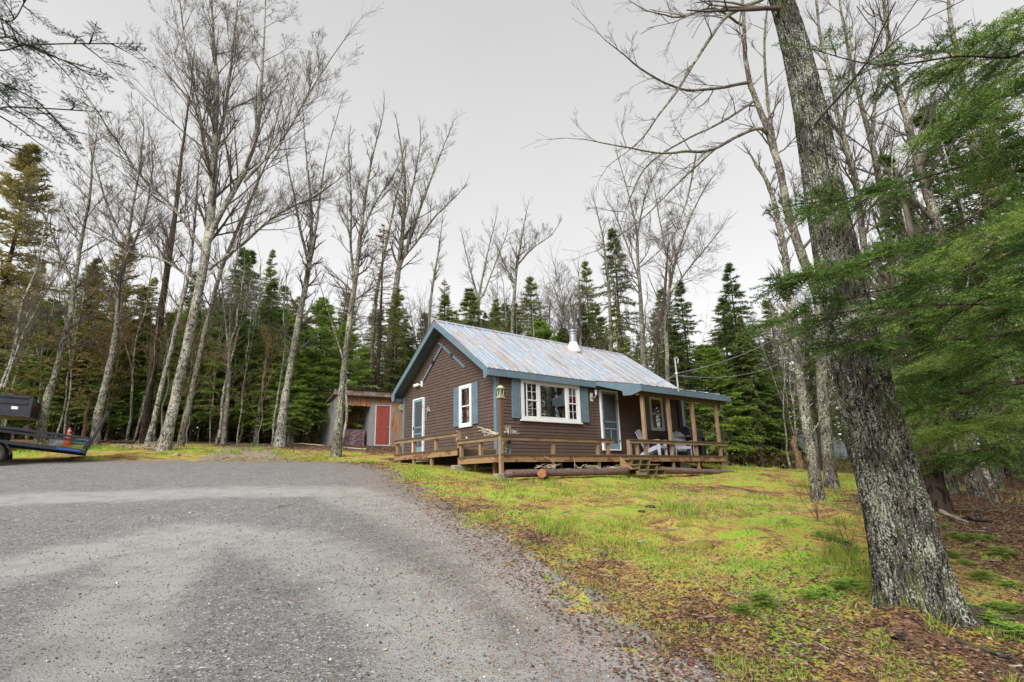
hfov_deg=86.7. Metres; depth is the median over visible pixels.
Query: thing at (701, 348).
fir tree
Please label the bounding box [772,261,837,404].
maple tree
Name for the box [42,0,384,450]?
maple tree
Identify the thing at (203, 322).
birch tree
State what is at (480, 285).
maple tree
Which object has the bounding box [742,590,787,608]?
fir seedling
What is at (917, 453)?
maple tree
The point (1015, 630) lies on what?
fir seedling
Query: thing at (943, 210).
spruce tree
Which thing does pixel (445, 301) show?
spruce tree
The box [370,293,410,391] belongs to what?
spruce tree
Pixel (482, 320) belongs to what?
spruce tree
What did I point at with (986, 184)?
spruce tree
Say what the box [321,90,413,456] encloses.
maple tree
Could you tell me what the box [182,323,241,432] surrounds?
fir tree
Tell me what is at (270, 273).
spruce tree
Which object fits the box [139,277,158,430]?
spruce tree
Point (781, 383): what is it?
maple tree
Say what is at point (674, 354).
spruce tree
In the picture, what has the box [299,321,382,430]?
fir tree
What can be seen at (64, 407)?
birch tree
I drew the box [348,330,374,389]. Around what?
birch tree
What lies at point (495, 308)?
spruce tree
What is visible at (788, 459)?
birch tree
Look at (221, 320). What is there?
birch tree
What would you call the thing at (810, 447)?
maple tree
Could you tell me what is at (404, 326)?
spruce tree
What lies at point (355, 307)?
birch tree
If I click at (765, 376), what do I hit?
maple tree
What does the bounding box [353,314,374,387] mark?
birch tree
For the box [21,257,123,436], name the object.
cedar tree
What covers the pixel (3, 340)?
fir tree
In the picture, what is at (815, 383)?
spruce tree
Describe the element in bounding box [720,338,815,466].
fir tree
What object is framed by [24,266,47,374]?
spruce tree
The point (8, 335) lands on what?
hardwood sapling
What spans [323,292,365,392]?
spruce tree
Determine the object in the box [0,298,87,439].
fir tree
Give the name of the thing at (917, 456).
maple tree
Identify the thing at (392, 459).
landing steps
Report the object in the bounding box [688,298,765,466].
spruce tree
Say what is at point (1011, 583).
fir seedling
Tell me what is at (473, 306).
spruce tree
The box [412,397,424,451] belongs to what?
door
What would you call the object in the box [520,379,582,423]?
picture window
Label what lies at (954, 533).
fir seedling
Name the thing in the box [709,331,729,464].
spruce tree
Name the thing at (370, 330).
spruce tree
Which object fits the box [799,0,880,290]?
maple tree
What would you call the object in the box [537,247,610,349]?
maple tree
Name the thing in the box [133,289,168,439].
birch tree
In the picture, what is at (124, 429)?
fir tree
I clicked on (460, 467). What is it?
concrete block
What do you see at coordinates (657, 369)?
birch tree
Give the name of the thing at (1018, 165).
spruce tree
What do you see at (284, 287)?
spruce tree
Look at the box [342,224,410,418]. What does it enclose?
dead spruce tree
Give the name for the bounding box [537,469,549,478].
log
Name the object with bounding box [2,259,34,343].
spruce tree
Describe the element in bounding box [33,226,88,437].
birch tree
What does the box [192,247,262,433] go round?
spruce tree
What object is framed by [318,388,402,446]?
shed
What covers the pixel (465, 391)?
window
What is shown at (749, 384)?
spruce tree
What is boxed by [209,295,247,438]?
birch tree
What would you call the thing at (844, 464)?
undergrowth
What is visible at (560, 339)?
fir tree
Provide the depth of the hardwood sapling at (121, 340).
27.17 m
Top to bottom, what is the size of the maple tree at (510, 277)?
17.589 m
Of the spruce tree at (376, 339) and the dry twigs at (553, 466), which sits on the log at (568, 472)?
the dry twigs at (553, 466)
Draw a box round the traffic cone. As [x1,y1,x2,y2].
[63,428,70,444]
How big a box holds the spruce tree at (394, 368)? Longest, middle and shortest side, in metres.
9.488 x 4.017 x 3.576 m
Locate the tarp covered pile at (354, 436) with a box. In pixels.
[344,429,363,445]
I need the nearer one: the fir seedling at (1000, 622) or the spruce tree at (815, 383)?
the fir seedling at (1000, 622)
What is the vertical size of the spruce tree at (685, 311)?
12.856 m
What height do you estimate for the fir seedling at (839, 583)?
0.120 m
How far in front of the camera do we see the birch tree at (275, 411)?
26.59 m
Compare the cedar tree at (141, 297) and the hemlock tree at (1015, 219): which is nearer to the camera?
the hemlock tree at (1015, 219)
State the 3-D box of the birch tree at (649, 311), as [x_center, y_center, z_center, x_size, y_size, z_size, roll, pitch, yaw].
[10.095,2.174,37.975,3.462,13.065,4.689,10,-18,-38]
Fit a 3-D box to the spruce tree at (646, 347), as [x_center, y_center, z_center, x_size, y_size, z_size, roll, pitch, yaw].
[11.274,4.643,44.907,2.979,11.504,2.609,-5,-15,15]
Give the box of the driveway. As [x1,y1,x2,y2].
[0,459,723,681]
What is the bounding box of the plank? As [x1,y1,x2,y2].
[703,648,718,655]
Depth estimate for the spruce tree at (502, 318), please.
41.69 m
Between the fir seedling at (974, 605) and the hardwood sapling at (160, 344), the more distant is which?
the hardwood sapling at (160, 344)
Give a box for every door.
[375,406,389,443]
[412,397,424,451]
[599,390,621,450]
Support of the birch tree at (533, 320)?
on the ground at (766, 542)
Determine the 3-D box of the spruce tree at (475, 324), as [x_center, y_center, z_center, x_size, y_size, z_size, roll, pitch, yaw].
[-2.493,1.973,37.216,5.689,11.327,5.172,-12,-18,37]
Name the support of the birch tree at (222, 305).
on the ground at (766, 542)
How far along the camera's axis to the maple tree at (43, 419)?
21.49 m
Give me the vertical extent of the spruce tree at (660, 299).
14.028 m
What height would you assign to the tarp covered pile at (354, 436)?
0.880 m
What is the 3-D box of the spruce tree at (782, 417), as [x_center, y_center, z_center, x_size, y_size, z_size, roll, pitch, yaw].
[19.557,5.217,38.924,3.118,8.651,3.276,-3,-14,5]
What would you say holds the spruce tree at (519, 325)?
on the ground at (766, 542)
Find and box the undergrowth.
[11,424,1011,474]
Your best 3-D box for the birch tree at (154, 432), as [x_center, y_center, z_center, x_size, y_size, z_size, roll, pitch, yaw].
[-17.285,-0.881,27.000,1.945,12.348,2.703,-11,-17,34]
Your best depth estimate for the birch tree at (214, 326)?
33.07 m
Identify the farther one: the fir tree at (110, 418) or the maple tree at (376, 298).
the maple tree at (376, 298)
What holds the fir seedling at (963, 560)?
on the ground at (766, 542)
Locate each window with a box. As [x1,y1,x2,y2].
[459,383,471,427]
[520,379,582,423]
[648,397,664,430]
[681,400,684,426]
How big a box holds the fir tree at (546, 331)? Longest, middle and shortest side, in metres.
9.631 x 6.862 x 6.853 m
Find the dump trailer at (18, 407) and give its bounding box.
[0,394,41,440]
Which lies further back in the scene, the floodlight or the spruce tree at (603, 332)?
the spruce tree at (603, 332)
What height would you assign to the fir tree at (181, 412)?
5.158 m
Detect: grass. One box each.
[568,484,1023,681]
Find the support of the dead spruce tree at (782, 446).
on the ground at (766, 542)
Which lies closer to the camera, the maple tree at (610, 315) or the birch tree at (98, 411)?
the birch tree at (98, 411)
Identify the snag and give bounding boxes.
[82,396,91,436]
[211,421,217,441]
[791,429,805,469]
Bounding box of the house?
[756,430,847,471]
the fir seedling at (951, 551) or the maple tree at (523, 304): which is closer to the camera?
the fir seedling at (951, 551)
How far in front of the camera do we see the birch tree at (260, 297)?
33.21 m
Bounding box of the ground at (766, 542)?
[2,438,1023,681]
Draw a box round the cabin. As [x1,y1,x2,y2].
[391,319,730,467]
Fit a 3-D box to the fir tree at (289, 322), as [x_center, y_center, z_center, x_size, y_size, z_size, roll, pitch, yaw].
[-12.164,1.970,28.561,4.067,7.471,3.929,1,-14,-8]
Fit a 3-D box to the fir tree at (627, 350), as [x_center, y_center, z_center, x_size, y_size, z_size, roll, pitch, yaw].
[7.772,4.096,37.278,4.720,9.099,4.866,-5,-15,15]
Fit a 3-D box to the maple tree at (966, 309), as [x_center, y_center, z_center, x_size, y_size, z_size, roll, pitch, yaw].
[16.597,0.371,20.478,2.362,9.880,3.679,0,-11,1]
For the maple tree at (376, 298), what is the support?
on the ground at (766, 542)
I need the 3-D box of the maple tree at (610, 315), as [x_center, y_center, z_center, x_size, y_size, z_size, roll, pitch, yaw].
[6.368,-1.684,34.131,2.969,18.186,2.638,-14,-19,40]
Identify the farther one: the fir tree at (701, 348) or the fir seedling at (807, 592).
the fir tree at (701, 348)
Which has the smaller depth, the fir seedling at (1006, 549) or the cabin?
the fir seedling at (1006, 549)
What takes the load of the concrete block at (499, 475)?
on the ground at (766, 542)
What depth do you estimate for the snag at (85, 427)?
23.88 m
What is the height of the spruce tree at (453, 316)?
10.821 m
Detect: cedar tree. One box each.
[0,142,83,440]
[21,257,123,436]
[40,235,150,438]
[97,285,156,438]
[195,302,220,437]
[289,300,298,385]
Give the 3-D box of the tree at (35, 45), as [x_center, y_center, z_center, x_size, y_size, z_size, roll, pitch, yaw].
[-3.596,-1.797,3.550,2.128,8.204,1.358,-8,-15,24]
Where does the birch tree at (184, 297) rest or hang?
on the ground at (766, 542)
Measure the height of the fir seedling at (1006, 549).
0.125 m
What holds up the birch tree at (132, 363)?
on the ground at (766, 542)
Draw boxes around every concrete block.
[451,465,466,470]
[493,473,508,478]
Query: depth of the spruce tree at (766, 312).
38.05 m
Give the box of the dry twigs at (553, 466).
[535,457,619,467]
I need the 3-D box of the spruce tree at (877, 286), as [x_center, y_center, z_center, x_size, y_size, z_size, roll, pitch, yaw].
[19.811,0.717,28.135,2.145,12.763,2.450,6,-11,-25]
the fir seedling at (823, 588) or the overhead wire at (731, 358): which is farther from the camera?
the overhead wire at (731, 358)
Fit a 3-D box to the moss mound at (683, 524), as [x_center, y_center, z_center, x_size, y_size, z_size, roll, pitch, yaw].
[2.501,2.673,7.827,0.279,0.125,0.183,-1,-14,0]
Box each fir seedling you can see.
[729,601,760,616]
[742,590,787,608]
[797,589,826,601]
[810,530,831,536]
[811,585,850,599]
[818,533,846,542]
[825,579,856,592]
[834,576,871,589]
[838,539,855,545]
[943,531,968,539]
[946,549,969,559]
[955,558,979,563]
[958,532,984,541]
[965,570,1005,581]
[967,603,993,610]
[972,534,1006,541]
[976,609,1016,627]
[983,600,1014,613]
[985,545,1021,556]
[985,621,1023,640]
[986,578,1023,589]
[988,620,1019,634]
[992,601,1023,617]
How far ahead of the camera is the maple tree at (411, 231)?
39.31 m
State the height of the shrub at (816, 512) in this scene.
0.866 m
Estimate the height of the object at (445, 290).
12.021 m
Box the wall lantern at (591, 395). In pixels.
[590,388,596,400]
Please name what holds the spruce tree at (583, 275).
on the ground at (766, 542)
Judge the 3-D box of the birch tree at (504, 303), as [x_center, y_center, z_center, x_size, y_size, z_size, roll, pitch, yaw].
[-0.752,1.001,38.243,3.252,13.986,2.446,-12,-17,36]
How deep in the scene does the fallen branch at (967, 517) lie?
8.72 m
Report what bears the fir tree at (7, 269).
on the ground at (766, 542)
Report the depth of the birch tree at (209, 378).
28.41 m
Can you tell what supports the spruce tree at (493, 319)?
on the ground at (766, 542)
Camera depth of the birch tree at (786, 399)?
32.97 m
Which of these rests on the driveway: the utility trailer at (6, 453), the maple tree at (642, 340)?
the utility trailer at (6, 453)
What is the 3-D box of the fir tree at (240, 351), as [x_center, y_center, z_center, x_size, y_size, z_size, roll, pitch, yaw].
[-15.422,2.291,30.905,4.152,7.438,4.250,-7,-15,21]
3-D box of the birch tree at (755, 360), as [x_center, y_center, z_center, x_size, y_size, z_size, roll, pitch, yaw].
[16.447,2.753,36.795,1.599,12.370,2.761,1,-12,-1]
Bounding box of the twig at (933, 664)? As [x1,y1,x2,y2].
[905,642,938,671]
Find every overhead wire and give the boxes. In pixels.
[678,340,814,377]
[679,317,804,372]
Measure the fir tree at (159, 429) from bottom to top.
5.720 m
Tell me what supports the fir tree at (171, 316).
on the ground at (766, 542)
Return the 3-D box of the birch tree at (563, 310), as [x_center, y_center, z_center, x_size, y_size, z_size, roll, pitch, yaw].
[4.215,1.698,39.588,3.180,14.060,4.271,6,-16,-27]
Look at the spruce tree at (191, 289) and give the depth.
29.93 m
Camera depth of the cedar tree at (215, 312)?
34.48 m
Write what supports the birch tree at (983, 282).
on the ground at (766, 542)
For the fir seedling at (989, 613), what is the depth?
4.39 m
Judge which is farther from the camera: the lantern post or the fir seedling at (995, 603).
the lantern post
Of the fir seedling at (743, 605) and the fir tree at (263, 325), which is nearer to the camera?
the fir seedling at (743, 605)
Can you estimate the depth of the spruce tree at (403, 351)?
38.93 m
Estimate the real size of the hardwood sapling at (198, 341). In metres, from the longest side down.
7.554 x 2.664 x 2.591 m
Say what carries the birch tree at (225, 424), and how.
on the ground at (766, 542)
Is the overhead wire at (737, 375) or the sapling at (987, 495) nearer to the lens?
the sapling at (987, 495)
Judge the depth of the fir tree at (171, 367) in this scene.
27.73 m
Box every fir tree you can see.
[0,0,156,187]
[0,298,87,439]
[0,300,49,434]
[0,303,21,387]
[0,351,49,438]
[3,328,88,438]
[19,324,105,437]
[26,338,87,438]
[42,348,107,433]
[69,341,142,439]
[70,316,181,439]
[74,364,128,438]
[75,320,120,438]
[92,326,179,437]
[104,347,168,439]
[122,321,190,440]
[134,348,182,439]
[136,304,221,438]
[137,310,207,439]
[156,302,273,442]
[163,357,203,431]
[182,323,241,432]
[192,358,233,440]
[205,319,255,439]
[205,356,253,441]
[211,333,278,440]
[213,324,303,441]
[217,308,324,440]
[219,325,264,441]
[239,312,316,435]
[244,323,336,443]
[263,353,310,444]
[298,297,351,442]
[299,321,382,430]
[299,325,327,433]
[347,345,385,389]
[396,349,415,384]
[525,320,557,340]
[553,327,569,343]
[613,338,640,363]
[685,344,759,464]
[694,346,769,465]
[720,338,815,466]
[726,373,799,460]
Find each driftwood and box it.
[477,426,498,436]
[504,426,519,434]
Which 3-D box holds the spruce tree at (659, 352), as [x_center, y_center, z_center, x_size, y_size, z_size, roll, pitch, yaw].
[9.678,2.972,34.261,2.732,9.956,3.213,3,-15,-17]
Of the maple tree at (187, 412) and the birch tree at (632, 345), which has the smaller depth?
the maple tree at (187, 412)
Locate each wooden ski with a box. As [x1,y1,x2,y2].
[422,341,442,380]
[438,343,464,367]
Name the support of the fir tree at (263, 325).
on the ground at (766, 542)
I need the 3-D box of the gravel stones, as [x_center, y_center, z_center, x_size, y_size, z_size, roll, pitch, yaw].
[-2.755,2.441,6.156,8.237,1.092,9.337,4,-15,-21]
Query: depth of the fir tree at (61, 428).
28.02 m
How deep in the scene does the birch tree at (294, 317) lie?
33.79 m
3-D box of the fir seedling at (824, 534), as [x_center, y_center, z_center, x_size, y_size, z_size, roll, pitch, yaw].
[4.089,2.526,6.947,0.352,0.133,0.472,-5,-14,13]
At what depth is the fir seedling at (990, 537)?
6.62 m
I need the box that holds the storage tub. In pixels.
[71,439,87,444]
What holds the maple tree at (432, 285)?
on the ground at (766, 542)
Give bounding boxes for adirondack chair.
[635,429,667,454]
[672,431,691,454]
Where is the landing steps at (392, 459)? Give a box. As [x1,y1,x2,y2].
[379,458,411,461]
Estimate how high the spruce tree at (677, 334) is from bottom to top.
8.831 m
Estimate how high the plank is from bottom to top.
0.036 m
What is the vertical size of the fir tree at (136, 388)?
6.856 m
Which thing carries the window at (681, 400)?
in the cabin
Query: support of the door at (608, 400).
in the cabin
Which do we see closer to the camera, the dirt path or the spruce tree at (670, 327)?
the dirt path
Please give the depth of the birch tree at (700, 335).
37.06 m
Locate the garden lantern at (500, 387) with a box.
[496,385,504,397]
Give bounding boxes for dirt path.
[192,443,298,460]
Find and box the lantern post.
[498,398,503,434]
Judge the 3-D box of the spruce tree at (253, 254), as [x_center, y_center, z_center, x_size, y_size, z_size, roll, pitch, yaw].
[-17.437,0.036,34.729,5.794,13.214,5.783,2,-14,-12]
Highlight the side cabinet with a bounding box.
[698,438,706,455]
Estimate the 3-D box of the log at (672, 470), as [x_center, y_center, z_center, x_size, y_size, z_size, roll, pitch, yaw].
[6.277,4.425,18.484,4.681,0.324,0.226,9,-18,-37]
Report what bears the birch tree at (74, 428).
on the ground at (766, 542)
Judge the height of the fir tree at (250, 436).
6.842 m
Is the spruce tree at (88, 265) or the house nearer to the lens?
the spruce tree at (88, 265)
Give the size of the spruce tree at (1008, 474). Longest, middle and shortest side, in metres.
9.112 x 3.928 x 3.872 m
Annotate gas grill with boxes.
[677,427,711,455]
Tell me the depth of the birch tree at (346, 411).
26.89 m
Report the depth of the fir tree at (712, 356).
31.64 m
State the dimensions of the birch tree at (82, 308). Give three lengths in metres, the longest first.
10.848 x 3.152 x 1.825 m
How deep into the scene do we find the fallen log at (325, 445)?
26.50 m
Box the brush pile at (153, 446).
[111,437,191,450]
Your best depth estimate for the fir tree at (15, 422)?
27.72 m
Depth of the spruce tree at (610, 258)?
38.92 m
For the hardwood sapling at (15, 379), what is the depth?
26.01 m
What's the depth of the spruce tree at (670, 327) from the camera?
32.76 m
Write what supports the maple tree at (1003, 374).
on the ground at (766, 542)
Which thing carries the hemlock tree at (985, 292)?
on the ground at (766, 542)
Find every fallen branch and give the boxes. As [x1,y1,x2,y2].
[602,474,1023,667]
[938,509,970,525]
[961,514,995,522]
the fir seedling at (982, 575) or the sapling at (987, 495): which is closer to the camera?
the fir seedling at (982, 575)
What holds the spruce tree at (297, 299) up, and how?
on the ground at (766, 542)
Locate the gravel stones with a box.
[0,492,879,681]
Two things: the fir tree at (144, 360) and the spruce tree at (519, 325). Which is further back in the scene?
the spruce tree at (519, 325)
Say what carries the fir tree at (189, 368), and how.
on the ground at (766, 542)
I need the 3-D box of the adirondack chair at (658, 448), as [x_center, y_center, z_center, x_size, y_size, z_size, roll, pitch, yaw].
[5.047,3.680,19.681,0.965,1.016,0.715,-13,-18,37]
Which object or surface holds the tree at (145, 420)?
on the ground at (766, 542)
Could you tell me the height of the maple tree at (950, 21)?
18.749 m
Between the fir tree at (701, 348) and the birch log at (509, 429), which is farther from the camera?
the fir tree at (701, 348)
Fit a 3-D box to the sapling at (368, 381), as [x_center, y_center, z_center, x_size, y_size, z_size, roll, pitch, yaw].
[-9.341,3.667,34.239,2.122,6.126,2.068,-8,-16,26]
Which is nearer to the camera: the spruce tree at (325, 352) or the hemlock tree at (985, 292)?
the hemlock tree at (985, 292)
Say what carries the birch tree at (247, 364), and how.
on the ground at (766, 542)
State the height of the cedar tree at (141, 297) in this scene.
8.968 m
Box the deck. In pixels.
[393,396,727,473]
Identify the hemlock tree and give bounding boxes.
[728,8,1023,425]
[878,5,1023,455]
[881,32,1023,487]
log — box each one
[110,440,153,442]
[293,443,363,449]
[503,440,511,453]
[504,467,629,477]
[505,425,511,434]
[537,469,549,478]
[658,467,734,473]
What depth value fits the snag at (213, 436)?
28.63 m
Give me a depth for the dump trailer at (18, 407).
19.21 m
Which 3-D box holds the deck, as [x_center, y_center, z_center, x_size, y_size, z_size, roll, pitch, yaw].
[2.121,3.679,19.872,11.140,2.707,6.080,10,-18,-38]
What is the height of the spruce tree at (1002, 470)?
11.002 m
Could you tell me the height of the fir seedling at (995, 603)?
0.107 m
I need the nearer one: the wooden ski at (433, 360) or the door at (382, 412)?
the wooden ski at (433, 360)
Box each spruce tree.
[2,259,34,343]
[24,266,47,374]
[55,280,78,317]
[58,262,109,429]
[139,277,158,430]
[171,271,200,440]
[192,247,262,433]
[206,249,264,439]
[243,248,279,435]
[245,281,283,443]
[267,284,295,440]
[294,296,313,439]
[307,316,339,400]
[316,315,338,394]
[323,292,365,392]
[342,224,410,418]
[358,311,405,387]
[362,303,383,366]
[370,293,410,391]
[374,288,415,390]
[380,337,404,384]
[391,330,414,382]
[407,328,416,356]
[408,312,427,352]
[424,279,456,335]
[426,294,457,330]
[451,310,458,318]
[453,287,493,326]
[454,292,485,326]
[480,312,489,328]
[485,298,508,332]
[488,305,502,330]
[498,303,523,333]
[502,303,529,335]
[517,276,546,338]
[572,261,608,350]
[574,304,593,347]
[582,303,608,349]
[591,227,661,369]
[595,319,608,350]
[604,305,640,364]
[635,333,652,369]
[646,313,688,423]
[647,288,702,417]
[654,320,700,445]
[660,317,700,424]
[661,280,729,463]
[661,324,730,463]
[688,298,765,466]
[706,262,788,466]
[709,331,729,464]
[721,305,746,465]
[721,309,763,466]
[726,315,788,467]
[755,298,816,465]
[758,338,800,468]
[760,338,792,468]
[766,350,802,456]
[767,358,800,458]
[778,312,809,452]
[790,326,837,467]
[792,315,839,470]
[800,307,830,422]
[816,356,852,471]
[867,150,960,493]
[871,248,918,466]
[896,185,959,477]
[904,103,1023,455]
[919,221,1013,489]
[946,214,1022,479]
[948,86,1023,284]
[955,329,1014,478]
[973,363,1007,476]
[974,133,1023,327]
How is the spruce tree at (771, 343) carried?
on the ground at (766, 542)
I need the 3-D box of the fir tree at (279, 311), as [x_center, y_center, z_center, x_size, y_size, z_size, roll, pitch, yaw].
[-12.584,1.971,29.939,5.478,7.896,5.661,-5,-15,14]
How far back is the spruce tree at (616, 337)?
34.13 m
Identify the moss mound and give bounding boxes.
[676,522,694,527]
[688,540,714,549]
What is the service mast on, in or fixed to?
attached to the cabin
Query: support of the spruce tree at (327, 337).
on the ground at (766, 542)
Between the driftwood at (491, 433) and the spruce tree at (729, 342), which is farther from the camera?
the spruce tree at (729, 342)
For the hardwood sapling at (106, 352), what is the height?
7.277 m
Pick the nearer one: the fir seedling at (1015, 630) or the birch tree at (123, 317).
the fir seedling at (1015, 630)
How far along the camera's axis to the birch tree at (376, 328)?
37.12 m
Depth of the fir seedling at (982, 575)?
5.47 m
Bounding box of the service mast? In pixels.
[674,356,679,391]
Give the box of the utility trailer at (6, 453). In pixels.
[0,411,108,461]
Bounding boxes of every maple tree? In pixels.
[3,127,118,450]
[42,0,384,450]
[177,121,285,445]
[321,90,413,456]
[369,140,411,389]
[379,110,469,390]
[401,279,435,371]
[427,210,446,330]
[459,200,517,327]
[484,272,541,333]
[490,196,562,333]
[521,0,840,488]
[525,269,576,340]
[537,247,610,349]
[584,184,638,352]
[599,132,670,367]
[629,153,737,382]
[641,0,1023,639]
[736,141,838,500]
[750,320,769,461]
[755,289,809,468]
[770,119,980,485]
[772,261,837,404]
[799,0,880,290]
[818,0,953,459]
[843,0,984,496]
[866,146,1005,513]
[870,273,919,469]
[877,226,985,474]
[916,0,1022,429]
[934,249,982,404]
[945,214,1018,476]
[955,218,1023,479]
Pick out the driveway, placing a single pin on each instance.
(61, 490)
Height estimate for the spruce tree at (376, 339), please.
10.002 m
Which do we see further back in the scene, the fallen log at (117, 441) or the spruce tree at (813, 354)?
the spruce tree at (813, 354)
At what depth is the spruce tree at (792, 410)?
42.05 m
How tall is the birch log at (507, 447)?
0.440 m
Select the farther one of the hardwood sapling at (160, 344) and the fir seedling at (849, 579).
the hardwood sapling at (160, 344)
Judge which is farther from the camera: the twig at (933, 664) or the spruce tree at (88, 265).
the spruce tree at (88, 265)
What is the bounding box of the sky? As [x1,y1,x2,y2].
[0,0,1023,453]
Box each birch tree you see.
[0,287,29,423]
[1,236,87,425]
[12,236,60,425]
[20,242,102,307]
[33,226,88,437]
[48,233,95,436]
[57,98,192,444]
[71,245,105,438]
[72,267,125,438]
[90,235,158,440]
[104,266,134,437]
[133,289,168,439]
[133,293,185,440]
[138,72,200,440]
[143,136,215,449]
[146,208,199,441]
[172,252,228,440]
[180,285,245,425]
[185,243,237,441]
[188,240,223,440]
[197,292,227,440]
[202,281,248,328]
[208,281,233,442]
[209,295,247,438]
[210,213,251,443]
[215,240,264,444]
[234,240,300,442]
[236,267,262,429]
[236,280,267,444]
[242,260,272,440]
[256,258,294,322]
[268,244,328,445]
[268,289,312,441]
[269,89,347,446]
[305,223,377,447]
[326,260,378,390]
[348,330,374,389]
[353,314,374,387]
[356,303,382,364]
[480,271,521,332]
[489,287,527,334]
[523,292,548,339]
[542,273,588,342]
[558,273,592,340]
[625,319,639,359]
[628,284,676,375]
[628,292,658,367]
[654,227,673,376]
[681,296,712,418]
[744,293,766,463]
[748,282,795,461]
[753,310,791,468]
[769,307,804,438]
[777,313,814,428]
[866,105,1002,502]
[920,7,1023,426]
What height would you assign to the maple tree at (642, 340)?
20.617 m
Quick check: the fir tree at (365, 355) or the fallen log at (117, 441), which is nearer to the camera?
the fallen log at (117, 441)
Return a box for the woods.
[21,342,982,459]
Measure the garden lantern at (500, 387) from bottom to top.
0.350 m
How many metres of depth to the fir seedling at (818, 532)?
7.16 m
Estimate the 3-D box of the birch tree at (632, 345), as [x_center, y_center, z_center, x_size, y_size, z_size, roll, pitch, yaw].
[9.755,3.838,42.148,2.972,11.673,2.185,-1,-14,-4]
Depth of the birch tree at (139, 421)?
26.09 m
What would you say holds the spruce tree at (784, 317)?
on the ground at (766, 542)
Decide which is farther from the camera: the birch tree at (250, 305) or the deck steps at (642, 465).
the birch tree at (250, 305)
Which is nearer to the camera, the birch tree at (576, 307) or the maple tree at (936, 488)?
the maple tree at (936, 488)
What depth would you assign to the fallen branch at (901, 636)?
4.00 m
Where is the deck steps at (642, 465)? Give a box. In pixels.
[620,457,668,474]
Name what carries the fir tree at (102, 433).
on the ground at (766, 542)
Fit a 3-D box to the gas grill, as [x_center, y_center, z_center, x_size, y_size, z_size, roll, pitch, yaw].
[7.294,4.040,21.686,1.780,1.186,0.580,10,-18,-38]
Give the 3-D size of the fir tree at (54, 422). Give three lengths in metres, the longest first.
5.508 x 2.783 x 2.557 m
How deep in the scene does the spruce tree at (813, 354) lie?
40.86 m
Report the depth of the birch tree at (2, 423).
28.95 m
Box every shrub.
[778,470,821,520]
[819,519,855,555]
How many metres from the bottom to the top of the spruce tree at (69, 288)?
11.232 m
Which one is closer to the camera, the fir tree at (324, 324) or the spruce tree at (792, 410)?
the fir tree at (324, 324)
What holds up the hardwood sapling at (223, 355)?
on the ground at (766, 542)
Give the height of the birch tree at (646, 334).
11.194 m
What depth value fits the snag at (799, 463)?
24.77 m
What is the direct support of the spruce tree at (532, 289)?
on the ground at (766, 542)
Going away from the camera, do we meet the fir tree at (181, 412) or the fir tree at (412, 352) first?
the fir tree at (181, 412)
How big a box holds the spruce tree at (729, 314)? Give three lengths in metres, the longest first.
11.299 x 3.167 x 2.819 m
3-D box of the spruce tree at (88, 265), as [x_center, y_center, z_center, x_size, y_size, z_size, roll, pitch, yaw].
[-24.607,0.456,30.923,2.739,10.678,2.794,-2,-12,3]
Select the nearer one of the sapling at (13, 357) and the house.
the sapling at (13, 357)
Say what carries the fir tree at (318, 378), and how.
on the ground at (766, 542)
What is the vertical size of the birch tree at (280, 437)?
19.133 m
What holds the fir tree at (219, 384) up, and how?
on the ground at (766, 542)
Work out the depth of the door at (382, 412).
27.96 m
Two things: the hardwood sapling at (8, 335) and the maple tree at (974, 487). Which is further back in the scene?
the hardwood sapling at (8, 335)
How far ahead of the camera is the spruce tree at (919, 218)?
23.28 m
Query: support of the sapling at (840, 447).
on the ground at (766, 542)
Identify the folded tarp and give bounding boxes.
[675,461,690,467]
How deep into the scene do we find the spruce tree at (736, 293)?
33.53 m
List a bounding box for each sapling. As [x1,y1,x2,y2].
[0,181,69,393]
[0,225,114,425]
[0,283,28,367]
[74,300,141,423]
[96,281,155,428]
[102,257,212,432]
[157,323,220,442]
[204,306,262,444]
[230,295,292,445]
[355,354,382,389]
[831,400,846,471]
[950,336,994,506]
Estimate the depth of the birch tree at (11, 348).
26.00 m
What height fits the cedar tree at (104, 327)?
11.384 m
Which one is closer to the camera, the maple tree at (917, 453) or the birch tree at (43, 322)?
the maple tree at (917, 453)
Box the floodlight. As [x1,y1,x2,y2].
[413,381,422,387]
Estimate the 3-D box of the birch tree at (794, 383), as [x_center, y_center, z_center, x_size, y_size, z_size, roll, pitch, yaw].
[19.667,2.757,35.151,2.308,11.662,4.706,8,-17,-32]
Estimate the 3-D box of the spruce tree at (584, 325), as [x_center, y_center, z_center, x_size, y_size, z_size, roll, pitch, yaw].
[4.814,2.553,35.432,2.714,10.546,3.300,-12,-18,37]
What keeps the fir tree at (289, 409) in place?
on the ground at (766, 542)
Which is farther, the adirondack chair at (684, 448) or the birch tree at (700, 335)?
the birch tree at (700, 335)

